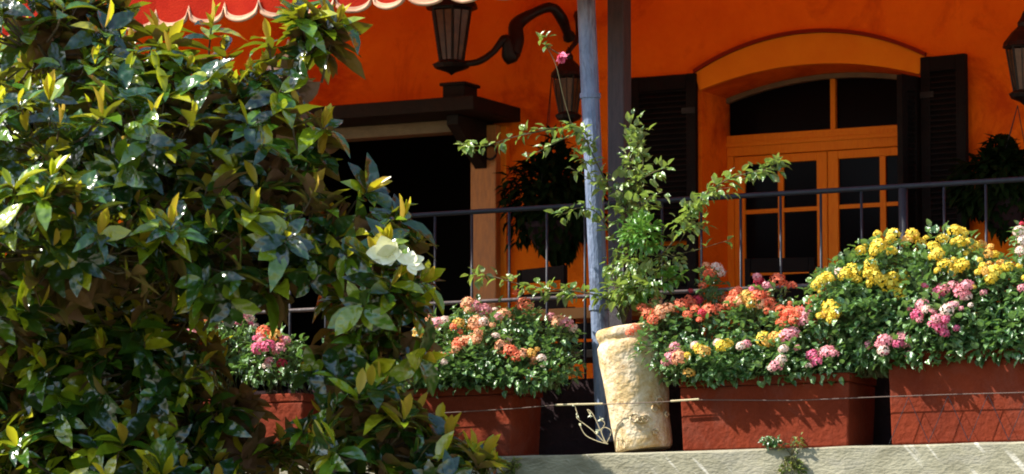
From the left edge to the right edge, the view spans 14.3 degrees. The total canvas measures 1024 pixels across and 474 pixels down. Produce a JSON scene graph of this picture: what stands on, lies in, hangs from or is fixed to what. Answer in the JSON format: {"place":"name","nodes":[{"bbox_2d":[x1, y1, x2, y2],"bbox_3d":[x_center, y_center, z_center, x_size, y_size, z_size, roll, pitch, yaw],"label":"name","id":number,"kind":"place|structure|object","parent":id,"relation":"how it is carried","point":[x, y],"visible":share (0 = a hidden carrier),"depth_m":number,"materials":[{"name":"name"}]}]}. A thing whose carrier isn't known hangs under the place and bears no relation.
{"place":"outdoors","nodes":[
{"label":"outdoors","id":0,"kind":"place"},
{"bbox_2d":[0,0,512,473],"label":"magnolia tree","id":1,"kind":"object","parent":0,"point":[211,191],"visible":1,"depth_m":22.73,"materials":[{"name":"green plant"}]},
{"bbox_2d":[483,303,657,367],"bbox_3d":[0.278,0.794,25.651,1.240,0.746,0.440,-3,-7,27],"label":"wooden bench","id":2,"kind":"object","parent":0,"point":[575,313],"visible":0.07,"depth_m":25.80,"materials":[{"name":"orange wood"}]},
{"bbox_2d":[588,305,711,319],"bbox_3d":[0.895,0.824,25.851,0.860,0.730,0.860,-3,-7,27],"label":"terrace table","id":3,"kind":"object","parent":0,"point":[635,317],"visible":0.06,"depth_m":26.04,"materials":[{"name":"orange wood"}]},
{"label":"ground","id":4,"kind":"structure","parent":0,"visible":0},
{"bbox_2d":[5,0,1023,391],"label":"orange building","id":5,"kind":"structure","parent":4,"relation":"on","point":[723,50],"depth_m":27.61,"materials":[{"name":"paint"}]},
{"bbox_2d":[0,0,505,37],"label":"red awning","id":6,"kind":"object","parent":5,"relation":"attached to","point":[169,12],"visible":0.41,"depth_m":25.49,"materials":[{"name":"fabric"}]},
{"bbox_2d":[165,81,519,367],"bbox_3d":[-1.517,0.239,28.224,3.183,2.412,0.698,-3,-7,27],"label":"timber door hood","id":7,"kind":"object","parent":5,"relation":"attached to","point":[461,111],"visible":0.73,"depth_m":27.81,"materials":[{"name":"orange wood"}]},
{"bbox_2d":[484,143,497,160],"bbox_3d":[-0.144,-0.584,27.838,0.118,0.130,0.046,-3,-7,27],"label":"door ring","id":8,"kind":"object","parent":7,"relation":"hanging from","point":[493,157],"depth_m":27.81,"materials":[{"name":"black metal"}]},
{"bbox_2d":[426,0,574,74],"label":"wall lantern","id":9,"kind":"object","parent":5,"relation":"attached to","point":[451,21],"depth_m":27.45,"materials":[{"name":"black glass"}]},
{"bbox_2d":[494,77,607,267],"bbox_3d":[0.282,-0.405,27.376,0.647,1.361,0.863,5,-8,-39],"label":"hanging basket","id":10,"kind":"object","parent":5,"relation":"attached to","point":[563,188],"visible":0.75,"depth_m":27.25,"materials":[{"name":"green plant"}]},
{"bbox_2d":[550,11,581,124],"bbox_3d":[0.410,-1.150,27.502,0.232,0.860,0.540,-1,-6,12],"label":"wall lantern","id":11,"kind":"object","parent":5,"relation":"attached to","point":[569,72],"depth_m":27.27,"materials":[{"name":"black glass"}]},
{"bbox_2d":[631,73,698,373],"bbox_3d":[1.017,0.111,27.283,0.488,2.405,0.053,-3,-7,27],"label":"louvred shutter","id":12,"kind":"object","parent":5,"relation":"attached to","point":[667,105],"visible":0.41,"depth_m":27.32,"materials":[{"name":"paint"}]},
{"bbox_2d":[726,72,898,359],"bbox_3d":[2.163,0.114,27.223,1.572,2.436,0.118,-3,-7,27],"label":"french door","id":13,"kind":"structure","parent":5,"relation":"attached to","point":[830,130],"depth_m":27.37,"materials":[{"name":"orange wood"}]},
{"bbox_2d":[734,151,828,331],"bbox_3d":[1.818,0.393,27.386,0.677,1.907,0.048,-3,-7,27],"label":"door leaf","id":14,"kind":"structure","parent":13,"relation":"in","point":[800,213],"depth_m":27.43,"materials":[{"name":"orange wood"}]},
{"bbox_2d":[818,147,898,288],"bbox_3d":[2.438,0.355,27.044,0.840,1.907,0.098,-3,-7,27],"label":"door leaf","id":15,"kind":"structure","parent":13,"relation":"in","point":[873,166],"depth_m":27.20,"materials":[{"name":"orange wood"}]},
{"bbox_2d":[897,74,921,261],"bbox_3d":[2.579,0.081,26.417,0.053,2.274,0.198,-6,-9,44],"label":"louvred shutter","id":16,"kind":"object","parent":5,"relation":"attached to","point":[909,126],"visible":0.41,"depth_m":26.47,"materials":[{"name":"paint"}]},
{"bbox_2d":[920,53,970,321],"bbox_3d":[2.804,0.013,26.355,0.327,2.397,0.053,-4,-8,34],"label":"louvred shutter","id":17,"kind":"object","parent":5,"relation":"attached to","point":[944,109],"visible":0.42,"depth_m":26.43,"materials":[{"name":"paint"}]},
{"bbox_2d":[937,105,1023,247],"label":"hanging basket","id":18,"kind":"object","parent":5,"relation":"attached to","point":[1000,155],"visible":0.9,"depth_m":25.79,"materials":[{"name":"green plant"}]},
{"bbox_2d":[1003,11,1023,104],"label":"wall lantern","id":19,"kind":"object","parent":5,"relation":"attached to","point":[1013,45],"depth_m":25.75,"materials":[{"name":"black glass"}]},
{"bbox_3d":[-4.351,3.208,26.679,25.000,2.888,0.430,-3,-7,27],"label":"retaining wall","id":20,"kind":"object","parent":4,"relation":"on","visible":0},
{"bbox_2d":[245,442,1023,473],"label":"concrete ledge","id":21,"kind":"object","parent":20,"relation":"on","point":[985,458],"visible":0.56,"depth_m":23.46,"materials":[{"name":"grey concrete"}]},
{"bbox_2d":[203,393,319,450],"bbox_3d":[-1.717,1.220,25.526,1.187,0.427,0.420,-3,-7,27],"label":"terracotta planter","id":22,"kind":"object","parent":21,"relation":"on","point":[289,406],"visible":0.23,"depth_m":25.16,"materials":[{"name":"ceramic"}]},
{"bbox_2d":[187,313,347,394],"bbox_3d":[-1.646,0.696,25.500,1.774,0.692,0.636,-3,-7,27],"label":"lantana bush","id":23,"kind":"object","parent":22,"relation":"in","point":[247,357],"visible":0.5,"depth_m":25.33,"materials":[{"name":"green plant"}]},
{"bbox_2d":[407,385,542,455],"bbox_3d":[-0.402,1.147,24.860,1.116,0.427,0.420,-3,-7,27],"label":"terracotta planter","id":24,"kind":"object","parent":21,"relation":"on","point":[518,430],"visible":0.45,"depth_m":24.55,"materials":[{"name":"ceramic"}]},
{"bbox_2d":[396,289,586,397],"bbox_3d":[-0.147,0.662,24.718,1.330,0.686,0.750,-3,-7,27],"label":"lantana bush","id":25,"kind":"object","parent":24,"relation":"in","point":[467,359],"visible":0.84,"depth_m":24.55,"materials":[{"name":"green plant"}]},
{"bbox_2d":[503,456,521,473],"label":"ledge weed","id":26,"kind":"object","parent":21,"relation":"attached to","point":[512,471],"visible":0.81,"depth_m":24.30,"materials":[{"name":"green plant"}]},
{"bbox_2d":[254,371,892,454],"bbox_3d":[-4.177,1.375,27.226,25.000,0.500,0.057,-3,-7,27],"label":"terrace riser","id":27,"kind":"object","parent":21,"relation":"on","point":[561,433],"depth_m":24.86,"materials":[{"name":"black"}]},
{"bbox_2d":[572,405,611,443],"bbox_3d":[0.475,1.103,24.122,0.254,0.254,0.040,-3,-7,27],"label":"dry weed","id":28,"kind":"object","parent":21,"relation":"on","point":[597,430],"visible":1,"depth_m":24.10,"materials":[{"name":"beige plant"}]},
{"bbox_2d":[577,0,613,441],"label":"metal pole","id":29,"kind":"object","parent":21,"relation":"on","point":[590,95],"visible":0.81,"depth_m":24.64,"materials":[{"name":"grey metal"}]},
{"bbox_2d":[596,323,671,452],"bbox_3d":[0.730,0.906,24.278,0.463,0.777,0.410,-3,-7,27],"label":"stoneware urn","id":30,"kind":"object","parent":21,"relation":"on","point":[640,427],"visible":0.91,"depth_m":24.11,"materials":[{"name":"stone"}]},
{"bbox_2d":[455,31,791,323],"bbox_3d":[0.678,-0.381,24.270,2.228,1.768,0.610,-3,-7,27],"label":"climbing shrub","id":31,"kind":"object","parent":30,"relation":"in","point":[631,296],"visible":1,"depth_m":24.29,"materials":[{"name":"green plant"}]},
{"bbox_2d":[758,435,788,449],"bbox_3d":[1.504,1.189,23.549,0.192,0.098,0.088,-4,-7,32],"label":"ledge weed","id":32,"kind":"object","parent":21,"relation":"on","point":[772,442],"visible":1,"depth_m":23.55,"materials":[{"name":"green plant"}]},
{"bbox_2d":[679,372,875,450],"bbox_3d":[1.555,1.037,23.869,1.084,0.427,0.420,-3,-7,27],"label":"terracotta planter","id":33,"kind":"object","parent":21,"relation":"on","point":[720,420],"visible":0.84,"depth_m":23.68,"materials":[{"name":"ceramic"}]},
{"bbox_2d":[625,262,862,389],"bbox_3d":[1.399,0.510,23.923,1.492,0.802,0.798,-3,-7,27],"label":"lantana bush","id":34,"kind":"object","parent":33,"relation":"in","point":[792,350],"visible":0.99,"depth_m":23.82,"materials":[{"name":"green plant"}]},
{"bbox_2d":[796,228,932,378],"bbox_3d":[2.058,0.382,23.584,0.788,0.891,0.767,0,-6,-3],"label":"lantana bush","id":35,"kind":"object","parent":33,"relation":"in","point":[855,308],"visible":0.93,"depth_m":23.45,"materials":[{"name":"yellow plant"}]},
{"bbox_2d":[777,432,807,473],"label":"ledge weed","id":36,"kind":"object","parent":21,"relation":"attached to","point":[790,458],"visible":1,"depth_m":23.48,"materials":[{"name":"green plant"}]},
{"bbox_2d":[888,348,1023,444],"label":"terracotta planter","id":37,"kind":"object","parent":21,"relation":"on","point":[962,377],"visible":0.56,"depth_m":23.15,"materials":[{"name":"ceramic"}]},
{"bbox_2d":[887,219,1023,372],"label":"lantana bush","id":38,"kind":"object","parent":37,"relation":"in","point":[991,323],"visible":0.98,"depth_m":23.17,"materials":[{"name":"green plant"}]},
{"bbox_2d":[1006,220,1023,264],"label":"white edge bush","id":39,"kind":"object","parent":37,"relation":"in","point":[1018,231],"visible":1,"depth_m":23.06,"materials":[{"name":"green plant"}]},
{"bbox_2d":[889,395,1023,443],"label":"wire lattice","id":40,"kind":"object","parent":21,"relation":"on","point":[958,419],"visible":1,"depth_m":23.10,"materials":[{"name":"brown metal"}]},
{"bbox_2d":[431,392,1023,413],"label":"strung wire","id":41,"kind":"object","parent":40,"relation":"attached to","point":[752,400],"visible":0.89,"depth_m":23.60,"materials":[{"name":"grey metal"}]},
{"bbox_2d":[555,403,602,405],"bbox_3d":[0.398,0.992,24.171,0.313,0.014,0.012,-3,-7,27],"label":"pale stick","id":42,"kind":"object","parent":41,"relation":"attached to","point":[579,404],"visible":1,"depth_m":24.16,"materials":[{"name":"beige wood"}]},
{"bbox_2d":[670,398,698,401],"bbox_3d":[1.011,0.955,23.861,0.182,0.017,0.012,-3,-7,27],"label":"pale stick","id":43,"kind":"object","parent":41,"relation":"attached to","point":[684,400],"visible":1,"depth_m":23.86,"materials":[{"name":"beige wood"}]},
{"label":"terrace floor","id":44,"kind":"structure","parent":0,"visible":0},
{"bbox_2d":[16,176,1023,389],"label":"terrace railing","id":45,"kind":"object","parent":44,"relation":"on","point":[903,206],"visible":0.23,"depth_m":24.72,"materials":[{"name":"black metal"}]},
{"bbox_2d":[517,265,590,379],"bbox_3d":[0.330,0.718,26.209,0.420,1.020,0.500,6,-9,-43],"label":"terrace chair","id":46,"kind":"object","parent":44,"relation":"on","point":[560,273],"visible":0.26,"depth_m":26.08,"materials":[{"name":"black wood"}]},
{"bbox_2d":[607,0,631,326],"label":"timber post","id":47,"kind":"object","parent":44,"relation":"on","point":[619,59],"visible":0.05,"depth_m":25.15,"materials":[{"name":"wood"}]},
{"bbox_2d":[745,257,814,332],"bbox_3d":[1.716,0.659,25.674,0.500,1.020,0.420,-1,-6,12],"label":"terrace chair","id":48,"kind":"object","parent":44,"relation":"on","point":[772,265],"visible":0.18,"depth_m":25.52,"materials":[{"name":"black wood"}]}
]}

